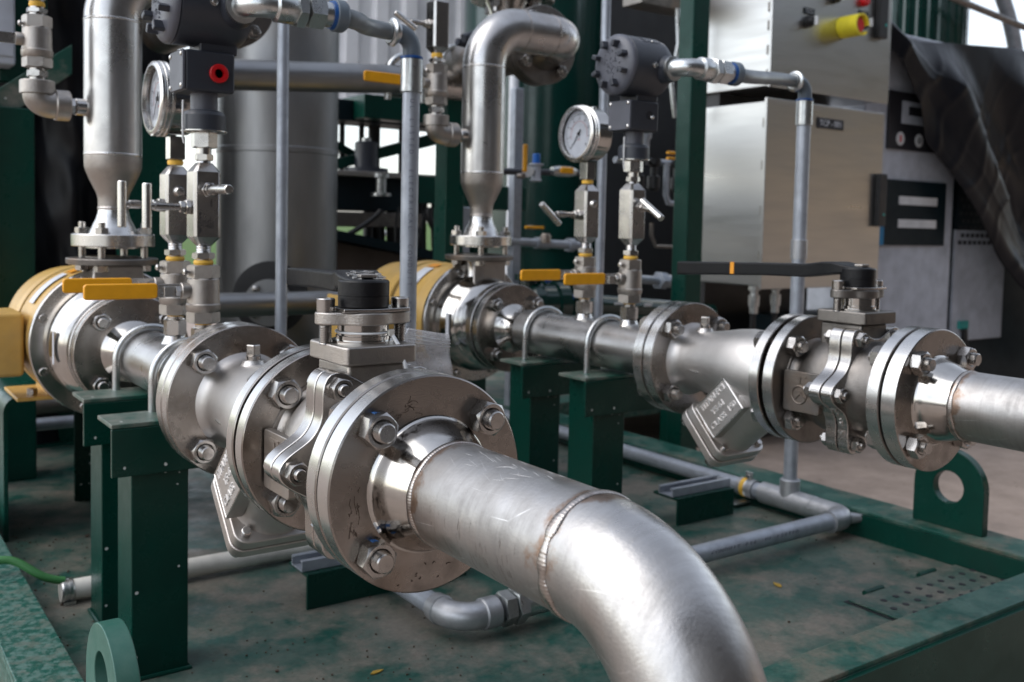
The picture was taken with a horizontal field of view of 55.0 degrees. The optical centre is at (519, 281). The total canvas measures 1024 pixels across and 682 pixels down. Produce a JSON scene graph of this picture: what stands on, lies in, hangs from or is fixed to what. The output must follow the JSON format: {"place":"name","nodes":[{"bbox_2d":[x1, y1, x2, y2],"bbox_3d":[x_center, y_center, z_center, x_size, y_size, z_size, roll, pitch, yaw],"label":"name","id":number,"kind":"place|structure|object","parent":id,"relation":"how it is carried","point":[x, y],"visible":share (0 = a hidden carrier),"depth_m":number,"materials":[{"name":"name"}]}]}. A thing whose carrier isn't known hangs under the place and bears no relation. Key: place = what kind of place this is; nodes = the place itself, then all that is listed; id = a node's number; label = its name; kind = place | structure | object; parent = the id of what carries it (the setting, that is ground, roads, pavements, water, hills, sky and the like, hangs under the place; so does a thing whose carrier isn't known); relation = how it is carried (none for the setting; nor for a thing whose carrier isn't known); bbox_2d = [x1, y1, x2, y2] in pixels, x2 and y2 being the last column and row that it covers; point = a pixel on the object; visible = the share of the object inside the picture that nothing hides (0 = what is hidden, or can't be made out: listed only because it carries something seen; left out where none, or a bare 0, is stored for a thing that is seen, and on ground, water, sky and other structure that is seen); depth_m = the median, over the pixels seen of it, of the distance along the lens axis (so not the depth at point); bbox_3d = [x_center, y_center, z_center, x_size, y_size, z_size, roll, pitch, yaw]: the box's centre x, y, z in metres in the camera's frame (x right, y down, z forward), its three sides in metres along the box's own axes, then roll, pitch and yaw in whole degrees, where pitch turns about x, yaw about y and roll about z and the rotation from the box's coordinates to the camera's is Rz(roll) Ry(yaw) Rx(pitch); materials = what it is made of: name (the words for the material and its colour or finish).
{"place":"outdoors","nodes":[
{"label":"outdoors","id":0,"kind":"place"},
{"bbox_2d":[182,223,430,263],"bbox_3d":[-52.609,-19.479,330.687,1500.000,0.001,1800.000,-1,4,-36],"label":"grass field","id":1,"kind":"structure","parent":0,"point":[188,245],"depth_m":29.98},
{"bbox_2d":[405,334,450,346],"bbox_3d":[-0.104,0.083,1.036,0.070,0.068,0.012,0,3,-19],"label":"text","id":2,"kind":"object","parent":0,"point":[429,341],"visible":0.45,"depth_m":1.03},
{"bbox_2d":[426,207,433,231],"bbox_3d":[-0.241,-0.146,3.391,0.188,0.215,0.024,-1,4,-36],"label":"hanging cable","id":3,"kind":"object","parent":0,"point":[429,216],"visible":0.24,"depth_m":3.33,"materials":[{"name":"black plastic"}]},
{"bbox_2d":[176,0,1023,222],"label":"sky","id":4,"kind":"structure","parent":0,"point":[984,30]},
{"bbox_2d":[187,322,1023,539],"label":"ground","id":5,"kind":"structure","parent":0,"point":[870,472],"depth_m":3.29,"materials":[{"name":"beige concrete"}]},
{"bbox_2d":[338,0,464,98],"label":"corrugated wall","id":6,"kind":"structure","parent":5,"relation":"on","point":[356,47],"depth_m":6.62,"materials":[{"name":"grey metal"}]},
{"bbox_2d":[337,94,526,252],"bbox_3d":[-0.478,-0.026,3.520,0.920,1.225,0.430,-1,4,-36],"label":"machine bench","id":7,"kind":"object","parent":5,"relation":"on","point":[367,186],"visible":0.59,"depth_m":3.35,"materials":[{"name":"black metal"}]},
{"bbox_2d":[337,209,382,242],"bbox_3d":[-0.535,-0.181,3.240,0.190,0.121,0.018,-1,4,-36],"label":"hanging cable","id":8,"kind":"object","parent":7,"relation":"hanging from","point":[370,220],"visible":0.65,"depth_m":3.25,"materials":[{"name":"black plastic"}]},
{"bbox_2d":[336,230,432,269],"bbox_3d":[-0.536,-0.009,3.498,0.700,0.390,0.500,-1,4,-36],"label":"sloped cover","id":9,"kind":"object","parent":7,"relation":"attached to","point":[357,252],"visible":0.14,"depth_m":3.25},
{"bbox_2d":[394,207,399,253],"bbox_3d":[-0.420,-0.147,3.349,0.027,0.213,0.008,-1,4,-36],"label":"hanging cable","id":10,"kind":"object","parent":7,"relation":"hanging from","point":[395,229],"visible":0.65,"depth_m":3.34,"materials":[{"name":"black plastic"}]},
{"bbox_2d":[363,203,434,250],"bbox_3d":[-0.449,0.083,3.763,0.387,0.988,0.074,-1,4,-36],"label":"hose bundle","id":11,"kind":"object","parent":7,"relation":"hanging from","point":[376,232],"visible":0.03,"depth_m":3.70,"materials":[{"name":"black plastic"}]},
{"bbox_2d":[417,208,425,246],"bbox_3d":[-0.349,-0.148,3.388,0.067,0.213,0.008,-1,4,-36],"label":"hanging cable","id":12,"kind":"object","parent":7,"relation":"hanging from","point":[421,226],"visible":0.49,"depth_m":3.39,"materials":[{"name":"black plastic"}]},
{"bbox_2d":[0,393,1023,681],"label":"equipment skid","id":13,"kind":"object","parent":5,"relation":"on","point":[934,593],"visible":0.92,"depth_m":1.56,"materials":[{"name":"green paint"}]},
{"bbox_2d":[0,0,71,481],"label":"support frame","id":14,"kind":"object","parent":13,"relation":"on","point":[17,197],"visible":0.67,"depth_m":2.26,"materials":[{"name":"green paint"}]},
{"bbox_2d":[0,0,14,68],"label":"grey box","id":15,"kind":"object","parent":14,"relation":"on","point":[7,24],"visible":0.76,"depth_m":2.26,"materials":[{"name":"metal"}]},
{"bbox_2d":[0,372,90,541],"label":"pump pedestal","id":16,"kind":"object","parent":13,"relation":"on","point":[82,472],"visible":0.22,"depth_m":2.00,"materials":[{"name":"green paint"}]},
{"bbox_2d":[0,255,183,412],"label":"pump","id":17,"kind":"object","parent":16,"relation":"on","point":[43,315],"visible":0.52,"depth_m":1.71,"materials":[{"name":"silver metal"}]},
{"bbox_2d":[71,299,251,460],"bbox_3d":[-0.517,0.130,1.465,0.190,0.190,0.565,-1,4,-36],"label":"pipe spool","id":18,"kind":"object","parent":17,"relation":"attached to","point":[103,328],"visible":0.35,"depth_m":1.60,"materials":[{"name":"silver metal"}]},
{"bbox_2d":[62,243,190,335],"bbox_3d":[-0.559,0.012,1.409,0.176,0.135,0.046,-1,4,-36],"label":"ball valve","id":19,"kind":"object","parent":18,"relation":"on","point":[173,265],"visible":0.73,"depth_m":1.43,"materials":[{"name":"silver metal"}]},
{"bbox_2d":[117,166,187,242],"bbox_3d":[-0.527,-0.111,1.419,0.099,0.112,0.043,-1,4,-36],"label":"needle valve","id":20,"kind":"object","parent":19,"relation":"on","point":[173,189],"visible":0.79,"depth_m":1.42,"materials":[{"name":"silver metal"}]},
{"bbox_2d":[142,60,189,165],"bbox_3d":[-0.506,-0.243,1.428,0.057,0.149,0.108,-1,4,-36],"label":"pressure gauge","id":21,"kind":"object","parent":20,"relation":"on","point":[162,109],"visible":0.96,"depth_m":1.41,"materials":[{"name":"silver metal"}]},
{"bbox_2d":[146,67,159,129],"bbox_3d":[-0.523,-0.263,1.414,0.001,0.093,0.093,-1,4,-36],"label":"gauge face","id":22,"kind":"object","parent":21,"relation":"in","point":[153,86],"depth_m":1.42,"materials":[{"name":"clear glass"}]},
{"bbox_2d":[83,246,220,335],"bbox_3d":[-0.484,0.020,1.304,0.176,0.135,0.046,-1,4,-36],"label":"ball valve","id":23,"kind":"object","parent":18,"relation":"on","point":[199,290],"visible":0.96,"depth_m":1.32,"materials":[{"name":"silver metal"}]},
{"bbox_2d":[142,163,233,245],"bbox_3d":[-0.430,-0.101,1.283,0.099,0.112,0.119,-1,4,-36],"label":"needle valve","id":24,"kind":"object","parent":23,"relation":"on","point":[200,206],"visible":1,"depth_m":1.31,"materials":[{"name":"silver metal"}]},
{"bbox_2d":[141,0,334,162],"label":"pressure transmitter","id":25,"kind":"object","parent":24,"relation":"on","point":[212,35],"visible":1,"depth_m":1.29,"materials":[{"name":"black metal"}]},
{"bbox_2d":[162,323,309,557],"bbox_3d":[-0.294,0.187,1.155,0.190,0.258,0.292,-1,4,-36],"label":"strainer","id":26,"kind":"object","parent":18,"relation":"attached to","point":[208,389],"visible":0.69,"depth_m":1.17,"materials":[{"name":"silver metal"}]},
{"bbox_2d":[235,268,439,569],"bbox_3d":[-0.222,0.119,1.053,0.198,0.272,0.449,-1,4,-36],"label":"ball valve","id":27,"kind":"object","parent":26,"relation":"attached to","point":[287,425],"visible":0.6,"depth_m":0.93,"materials":[{"name":"silver metal"}]},
{"bbox_2d":[335,328,408,368],"bbox_3d":[-0.145,0.068,0.977,0.073,0.050,0.103,1,3,-8],"label":"cable tie","id":28,"kind":"object","parent":27,"relation":"attached to","point":[391,332],"visible":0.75,"depth_m":0.94,"materials":[{"name":"white plastic"}]},
{"bbox_2d":[317,371,766,681],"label":"pipe spool","id":29,"kind":"object","parent":27,"relation":"attached to","point":[428,480],"visible":0.99,"depth_m":0.70,"materials":[{"name":"silver metal"}]},
{"bbox_2d":[71,0,271,272],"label":"riser pipe","id":30,"kind":"object","parent":17,"relation":"on","point":[115,34],"visible":0.68,"depth_m":1.69,"materials":[{"name":"silver metal"}]},
{"bbox_2d":[0,0,86,121],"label":"drain valve","id":31,"kind":"object","parent":30,"relation":"attached to","point":[42,96],"visible":0.98,"depth_m":1.64,"materials":[{"name":"silver metal"}]},
{"bbox_2d":[36,415,73,430],"bbox_3d":[-1.105,0.349,2.463,0.400,0.050,0.058,-1,4,-36],"label":"floor pipe","id":32,"kind":"object","parent":13,"relation":"on","point":[52,423],"depth_m":2.42,"materials":[{"name":"metal"}]},
{"bbox_2d":[36,399,73,415],"bbox_3d":[-1.152,0.322,2.649,0.600,0.052,0.052,-1,4,-36],"label":"floor pipe","id":33,"kind":"object","parent":13,"relation":"on","point":[48,407],"depth_m":2.57,"materials":[{"name":"silver metal"}]},
{"bbox_2d":[37,412,73,447],"bbox_3d":[-1.245,0.310,2.693,0.160,0.264,0.120,-1,4,-36],"label":"steel post","id":34,"kind":"object","parent":13,"relation":"on","point":[66,436],"visible":0.15,"depth_m":2.67,"materials":[{"name":"metal"}]},
{"bbox_2d":[0,0,177,444],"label":"tarpaulin","id":35,"kind":"object","parent":13,"relation":"on","point":[66,200],"visible":0.09,"depth_m":2.62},
{"bbox_2d":[72,387,147,622],"bbox_3d":[-0.579,0.344,1.549,0.215,0.351,0.084,-1,4,-36],"label":"pipe stand","id":36,"kind":"object","parent":13,"relation":"on","point":[104,533],"visible":0.45,"depth_m":1.48,"materials":[{"name":"green paint"}]},
{"bbox_2d":[112,323,163,389],"bbox_3d":[-0.585,0.132,1.560,0.122,0.132,0.022,-1,4,-36],"label":"bolt","id":37,"kind":"object","parent":36,"relation":"on","point":[126,337],"visible":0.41,"depth_m":1.53,"materials":[{"name":"metal"}]},
{"bbox_2d":[116,75,171,277],"bbox_3d":[-0.974,-0.037,2.554,0.190,0.984,0.100,-1,4,-36],"label":"steel post","id":38,"kind":"object","parent":13,"relation":"on","point":[154,163],"visible":0.02,"depth_m":2.53,"materials":[{"name":"metal"}]},
{"bbox_2d":[98,411,197,680],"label":"pipe stand","id":39,"kind":"object","parent":13,"relation":"on","point":[150,466],"visible":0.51,"depth_m":1.32,"materials":[{"name":"green paint"}]},
{"bbox_2d":[148,337,188,411],"bbox_3d":[-0.468,0.144,1.396,0.122,0.132,0.022,-1,4,-36],"label":"bolt","id":40,"kind":"object","parent":39,"relation":"on","point":[163,353],"visible":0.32,"depth_m":1.36,"materials":[{"name":"metal"}]},
{"bbox_2d":[58,545,313,606],"bbox_3d":[-0.480,0.493,1.749,0.620,0.045,0.038,-1,4,-36],"label":"plastic conduit","id":41,"kind":"object","parent":13,"relation":"on","point":[71,591],"visible":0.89,"depth_m":1.70,"materials":[{"name":"white plastic"}]},
{"bbox_2d":[0,556,64,583],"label":"ground cable","id":42,"kind":"object","parent":41,"relation":"attached to","point":[28,568],"visible":1,"depth_m":1.55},
{"bbox_2d":[216,0,338,345],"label":"round vessel","id":43,"kind":"object","parent":13,"relation":"on","point":[246,240],"visible":0.42,"depth_m":2.64,"materials":[{"name":"metal"}]},
{"bbox_2d":[275,23,288,335],"bbox_3d":[-0.443,-0.181,1.835,0.022,1.370,0.022,-1,4,-36],"label":"vertical conduit","id":44,"kind":"object","parent":13,"relation":"on","point":[282,176],"visible":0.49,"depth_m":1.83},
{"bbox_2d":[289,550,465,609],"bbox_3d":[-0.238,0.481,1.679,0.304,0.076,0.075,-1,4,-36],"label":"strut support","id":45,"kind":"object","parent":13,"relation":"on","point":[330,582],"visible":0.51,"depth_m":1.59,"materials":[{"name":"green paint"}]},
{"bbox_2d":[433,207,434,259],"bbox_3d":[-0.246,0.105,3.061,0.100,0.674,0.100,-1,4,-36],"label":"steel post","id":46,"kind":"object","parent":13,"relation":"on","point":[433,236],"visible":0.07,"depth_m":3.05,"materials":[{"name":"metal"}]},
{"bbox_2d":[418,176,468,204],"bbox_3d":[-0.259,-0.290,3.146,0.210,0.085,0.040,-1,4,-36],"label":"cross rail","id":47,"kind":"object","parent":46,"relation":"attached to","point":[426,189],"visible":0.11,"depth_m":3.10,"materials":[{"name":"metal"}]},
{"bbox_2d":[434,100,463,262],"bbox_3d":[-0.196,-0.036,2.704,0.120,0.999,0.120,-1,4,-36],"label":"steel post","id":48,"kind":"object","parent":13,"relation":"on","point":[449,204],"depth_m":2.67,"materials":[{"name":"metal"}]},
{"bbox_2d":[384,52,461,102],"bbox_3d":[-0.236,-0.529,2.619,0.319,0.123,0.104,-1,4,-36],"label":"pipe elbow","id":49,"kind":"object","parent":48,"relation":"attached to","point":[454,85],"visible":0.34,"depth_m":2.61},
{"bbox_2d":[234,59,400,93],"bbox_3d":[-0.505,-0.494,2.376,0.486,0.109,0.072,-1,4,-36],"label":"steam pipe","id":50,"kind":"object","parent":49,"relation":"attached to","point":[261,75],"visible":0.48,"depth_m":2.35,"materials":[{"name":"metal"}]},
{"bbox_2d":[426,368,485,390],"bbox_3d":[-0.303,0.331,2.507,0.320,0.276,0.300,-1,4,-36],"label":"pump pedestal","id":51,"kind":"object","parent":13,"relation":"on","point":[481,383],"depth_m":2.46,"materials":[{"name":"green paint"}]},
{"bbox_2d":[327,253,518,380],"bbox_3d":[-0.224,0.075,2.276,0.403,0.288,0.496,-1,4,-36],"label":"pump","id":52,"kind":"object","parent":51,"relation":"on","point":[450,296],"visible":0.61,"depth_m":2.16,"materials":[{"name":"silver metal"}]},
{"bbox_2d":[183,291,337,318],"bbox_3d":[-0.544,0.052,2.325,0.620,0.062,0.062,-1,4,-36],"label":"steam pipe","id":53,"kind":"object","parent":52,"relation":"attached to","point":[249,304],"visible":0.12,"depth_m":2.27,"materials":[{"name":"metal"}]},
{"bbox_2d":[445,5,579,265],"bbox_3d":[-0.036,-0.364,2.472,0.328,0.623,0.700,1,3,-10],"label":"riser pipe","id":54,"kind":"object","parent":52,"relation":"on","point":[536,45],"visible":1,"depth_m":2.16,"materials":[{"name":"silver metal"}]},
{"bbox_2d":[363,0,468,146],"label":"drain valve","id":55,"kind":"object","parent":54,"relation":"attached to","point":[440,128],"visible":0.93,"depth_m":2.08,"materials":[{"name":"silver metal"}]},
{"bbox_2d":[471,0,553,16],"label":"overhead flange","id":56,"kind":"object","parent":54,"relation":"attached to","point":[491,7],"visible":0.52,"depth_m":2.54,"materials":[{"name":"silver metal"}]},
{"bbox_2d":[455,30,473,47],"bbox_3d":[-0.046,-0.659,2.587,0.265,0.144,0.051,-1,4,-36],"label":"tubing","id":57,"kind":"object","parent":56,"relation":"attached to","point":[462,41],"visible":0.21,"depth_m":2.51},
{"bbox_2d":[516,144,527,178],"bbox_3d":[0.009,-0.345,2.831,0.016,0.098,0.036,-1,4,-36],"label":"pipe lever","id":58,"kind":"object","parent":54,"relation":"attached to","point":[524,168],"visible":1,"depth_m":2.82,"materials":[{"name":"yellow metal"}]},
{"bbox_2d":[472,284,684,410],"bbox_3d":[0.116,0.113,1.917,0.190,0.190,0.565,-1,4,-36],"label":"pipe spool","id":59,"kind":"object","parent":52,"relation":"attached to","point":[503,313],"visible":0.66,"depth_m":1.93,"materials":[{"name":"silver metal"}]},
{"bbox_2d":[520,243,596,313],"bbox_3d":[0.073,-0.005,1.861,0.176,0.135,0.046,-1,4,-36],"label":"ball valve","id":60,"kind":"object","parent":59,"relation":"on","point":[584,261],"visible":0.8,"depth_m":1.88,"materials":[{"name":"silver metal"}]},
{"bbox_2d":[539,185,599,242],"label":"needle valve","id":61,"kind":"object","parent":60,"relation":"on","point":[584,215],"visible":1,"depth_m":1.87,"materials":[{"name":"silver metal"}]},
{"bbox_2d":[558,105,612,184],"bbox_3d":[0.127,-0.260,1.880,0.057,0.149,0.108,-1,4,-36],"label":"pressure gauge","id":62,"kind":"object","parent":61,"relation":"on","point":[585,134],"visible":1,"depth_m":1.86,"materials":[{"name":"silver metal"}]},
{"bbox_2d":[562,110,589,157],"bbox_3d":[0.109,-0.280,1.866,0.001,0.093,0.093,-1,4,-36],"label":"gauge face","id":63,"kind":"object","parent":62,"relation":"in","point":[576,127],"depth_m":1.87,"materials":[{"name":"white glass"}]},
{"bbox_2d":[563,245,641,319],"bbox_3d":[0.149,0.003,1.756,0.176,0.135,0.046,-1,4,-36],"label":"ball valve","id":64,"kind":"object","parent":59,"relation":"attached to","point":[627,279],"visible":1,"depth_m":1.77,"materials":[{"name":"silver metal"}]},
{"bbox_2d":[618,183,663,244],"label":"needle valve","id":65,"kind":"object","parent":64,"relation":"on","point":[635,205],"visible":1,"depth_m":1.77,"materials":[{"name":"silver metal"}]},
{"bbox_2d":[591,34,736,182],"bbox_3d":[0.257,-0.306,1.770,0.214,0.261,0.175,-1,4,-36],"label":"pressure transmitter","id":66,"kind":"object","parent":65,"relation":"on","point":[638,75],"visible":1,"depth_m":1.74,"materials":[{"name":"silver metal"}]},
{"bbox_2d":[637,302,805,467],"bbox_3d":[0.338,0.170,1.608,0.190,0.258,0.292,-1,4,-36],"label":"strainer","id":67,"kind":"object","parent":59,"relation":"attached to","point":[703,366],"visible":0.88,"depth_m":1.57,"materials":[{"name":"silver metal"}]},
{"bbox_2d":[677,261,927,466],"bbox_3d":[0.408,0.102,1.508,0.198,0.272,0.455,-1,4,-36],"label":"ball valve","id":68,"kind":"object","parent":67,"relation":"attached to","point":[822,379],"visible":0.84,"depth_m":1.38,"materials":[{"name":"silver metal"}]},
{"bbox_2d":[865,328,1023,471],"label":"pipe spool","id":69,"kind":"object","parent":68,"relation":"attached to","point":[943,402],"visible":0.96,"depth_m":1.26,"materials":[{"name":"silver metal"}]},
{"bbox_2d":[10,468,910,679],"bbox_3d":[-0.139,0.505,1.913,1.446,0.004,1.507,-1,4,-36],"label":"grit","id":70,"kind":"object","parent":13,"relation":"on","point":[276,670],"visible":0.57,"depth_m":1.51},
{"bbox_2d":[463,207,469,252],"bbox_3d":[-0.177,0.108,3.043,0.088,0.674,0.090,-1,4,-36],"label":"steel post","id":71,"kind":"object","parent":13,"relation":"on","point":[466,218],"visible":0.18,"depth_m":3.01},
{"bbox_2d":[394,588,549,630],"bbox_3d":[-0.210,0.476,1.753,0.206,0.056,0.693,-1,4,-36],"label":"floor conduit","id":72,"kind":"object","parent":13,"relation":"on","point":[506,607],"visible":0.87,"depth_m":1.47,"materials":[{"name":"metal"}]},
{"bbox_2d":[399,92,419,364],"bbox_3d":[-0.177,0.093,1.558,0.027,0.778,0.028,-1,4,-36],"label":"vertical conduit","id":73,"kind":"object","parent":72,"relation":"on","point":[409,188],"visible":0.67,"depth_m":1.54,"materials":[{"name":"metal"}]},
{"bbox_2d":[327,0,422,93],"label":"flexible conduit","id":74,"kind":"object","parent":73,"relation":"on","point":[392,32],"visible":0.96,"depth_m":1.50,"materials":[{"name":"metal"}]},
{"bbox_2d":[504,88,523,405],"bbox_3d":[-0.018,-0.076,3.070,0.093,1.044,0.090,-1,4,-36],"label":"steel post","id":75,"kind":"object","parent":13,"relation":"on","point":[515,160],"visible":0.44,"depth_m":3.04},
{"bbox_2d":[504,154,579,181],"bbox_3d":[0.076,-0.343,2.977,0.311,0.084,0.061,-1,4,-36],"label":"air regulator","id":76,"kind":"object","parent":75,"relation":"attached to","point":[535,172],"visible":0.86,"depth_m":2.96,"materials":[{"name":"grey metal"}]},
{"bbox_2d":[550,166,576,176],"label":"isolation valve","id":77,"kind":"object","parent":76,"relation":"attached to","point":[564,171],"visible":1,"depth_m":2.98,"materials":[{"name":"metal"}]},
{"bbox_2d":[515,273,574,314],"bbox_3d":[0.071,0.057,3.026,0.182,0.160,0.140,0,4,-27],"label":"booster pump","id":78,"kind":"object","parent":75,"relation":"attached to","point":[558,295],"visible":0.45,"depth_m":2.99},
{"bbox_2d":[573,295,717,316],"bbox_3d":[0.427,0.089,3.271,0.606,0.118,0.066,-1,4,-36],"label":"green pipe","id":79,"kind":"object","parent":78,"relation":"attached to","point":[613,305],"visible":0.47,"depth_m":3.20,"materials":[{"name":"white metal"}]},
{"bbox_2d":[512,233,591,251],"bbox_3d":[0.099,-0.123,3.134,0.331,0.059,0.060,-1,4,-36],"label":"grey pipe","id":80,"kind":"object","parent":75,"relation":"attached to","point":[543,241],"visible":0.86,"depth_m":3.11,"materials":[{"name":"silver metal"}]},
{"bbox_2d":[500,355,600,473],"bbox_3d":[0.059,0.331,2.022,0.200,0.351,0.084,-1,4,-36],"label":"pipe stand","id":81,"kind":"object","parent":13,"relation":"on","point":[539,385],"visible":0.49,"depth_m":1.97,"materials":[{"name":"green paint"}]},
{"bbox_2d":[522,306,561,359],"bbox_3d":[0.053,0.118,2.005,0.122,0.137,0.022,-1,4,-36],"label":"bolt","id":82,"kind":"object","parent":81,"relation":"on","point":[533,315],"visible":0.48,"depth_m":1.97,"materials":[{"name":"metal"}]},
{"bbox_2d":[593,0,610,318],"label":"vertical conduit","id":83,"kind":"object","parent":13,"relation":"on","point":[602,162],"visible":0.32,"depth_m":2.28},
{"bbox_2d":[559,368,657,493],"bbox_3d":[0.171,0.344,1.850,0.200,0.351,0.084,-1,4,-36],"label":"pipe stand","id":84,"kind":"object","parent":13,"relation":"on","point":[602,402],"visible":0.42,"depth_m":1.80,"materials":[{"name":"green paint"}]},
{"bbox_2d":[583,314,620,372],"bbox_3d":[0.167,0.129,1.846,0.122,0.137,0.022,-1,4,-36],"label":"bolt","id":85,"kind":"object","parent":84,"relation":"on","point":[593,327],"visible":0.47,"depth_m":1.81,"materials":[{"name":"metal"}]},
{"bbox_2d":[504,409,862,562],"bbox_3d":[-0.122,0.424,2.525,0.748,0.070,1.812,-1,4,-36],"label":"floor conduit","id":86,"kind":"object","parent":13,"relation":"on","point":[824,515],"visible":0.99,"depth_m":2.06,"materials":[{"name":"metal"}]},
{"bbox_2d":[734,471,753,505],"bbox_3d":[0.506,0.464,2.216,0.077,0.067,0.022,-1,4,-36],"label":"conduit clamp","id":87,"kind":"object","parent":86,"relation":"attached to","point":[749,475],"visible":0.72,"depth_m":2.21,"materials":[{"name":"metal"}]},
{"bbox_2d":[783,125,810,479],"bbox_3d":[0.594,0.052,2.109,0.035,0.769,0.035,-1,4,-36],"label":"vertical conduit","id":88,"kind":"object","parent":86,"relation":"on","point":[799,248],"visible":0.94,"depth_m":2.09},
{"bbox_2d":[727,61,812,125],"bbox_3d":[0.492,-0.380,1.935,0.050,0.110,0.409,4,4,35],"label":"flexible conduit","id":89,"kind":"object","parent":88,"relation":"on","point":[794,81],"visible":0.94,"depth_m":2.04,"materials":[{"name":"metal"}]},
{"bbox_2d":[654,474,733,525],"bbox_3d":[0.375,0.469,2.125,0.174,0.076,0.075,-1,4,-36],"label":"strut support","id":90,"kind":"object","parent":13,"relation":"on","point":[698,499],"visible":1,"depth_m":2.10,"materials":[{"name":"green paint"}]},
{"bbox_2d":[464,0,601,355],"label":"green tank","id":91,"kind":"object","parent":5,"relation":"on","point":[546,107],"visible":0.09,"depth_m":5.58,"materials":[{"name":"metal"}]},
{"bbox_2d":[486,367,696,449],"bbox_3d":[0.706,0.408,4.223,2.350,0.330,1.220,-1,4,-36],"label":"skid","id":92,"kind":"object","parent":5,"relation":"on","point":[495,383],"depth_m":3.56,"materials":[{"name":"green paint"}]},
{"bbox_2d":[603,0,677,323],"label":"dark enclosure","id":93,"kind":"object","parent":5,"relation":"on","point":[643,24],"visible":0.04,"depth_m":5.13,"materials":[{"name":"black metal"}]},
{"bbox_2d":[666,0,709,449],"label":"steel post","id":94,"kind":"object","parent":5,"relation":"on","point":[690,139],"visible":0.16,"depth_m":2.92,"materials":[{"name":"metal"}]},
{"bbox_2d":[613,133,674,248],"bbox_3d":[0.437,-0.291,3.119,0.350,0.379,0.066,-1,4,-36],"label":"pipework","id":95,"kind":"object","parent":94,"relation":"attached to","point":[653,180],"visible":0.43,"depth_m":3.11,"materials":[{"name":"grey metal"}]},
{"bbox_2d":[642,272,671,288],"bbox_3d":[0.432,-0.002,3.022,0.222,0.053,0.058,-1,4,-36],"label":"grey pipe","id":96,"kind":"object","parent":94,"relation":"attached to","point":[660,280],"visible":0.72,"depth_m":3.00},
{"bbox_2d":[697,93,886,447],"bbox_3d":[0.989,-0.025,3.607,0.692,1.278,0.377,-1,4,-36],"label":"junction cabinet","id":97,"kind":"object","parent":5,"relation":"on","point":[749,170],"visible":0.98,"depth_m":3.44,"materials":[{"name":"metal"}]},
{"bbox_2d":[707,0,891,106],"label":"control cabinet","id":98,"kind":"object","parent":97,"relation":"on","point":[835,53],"visible":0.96,"depth_m":3.40,"materials":[{"name":"metal"}]},
{"bbox_2d":[623,0,679,117],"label":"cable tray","id":99,"kind":"object","parent":98,"relation":"attached to","point":[671,8],"visible":0.48,"depth_m":3.46,"materials":[{"name":"silver metal"}]},
{"bbox_2d":[807,34,1023,378],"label":"cabinet","id":100,"kind":"object","parent":5,"relation":"on","point":[940,265],"visible":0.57,"depth_m":4.14,"materials":[{"name":"grey metal"}]},
{"bbox_2d":[890,20,1023,289],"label":"tarpaulin","id":101,"kind":"object","parent":100,"relation":"on","point":[971,98],"visible":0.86,"depth_m":4.11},
{"bbox_2d":[891,0,1023,43],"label":"green tank","id":102,"kind":"object","parent":5,"relation":"on","point":[945,21],"visible":0.05,"depth_m":5.28,"materials":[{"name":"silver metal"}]},
{"bbox_2d":[995,0,1023,50],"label":"grab rail","id":103,"kind":"object","parent":102,"relation":"attached to","point":[1013,38],"visible":0.49,"depth_m":5.57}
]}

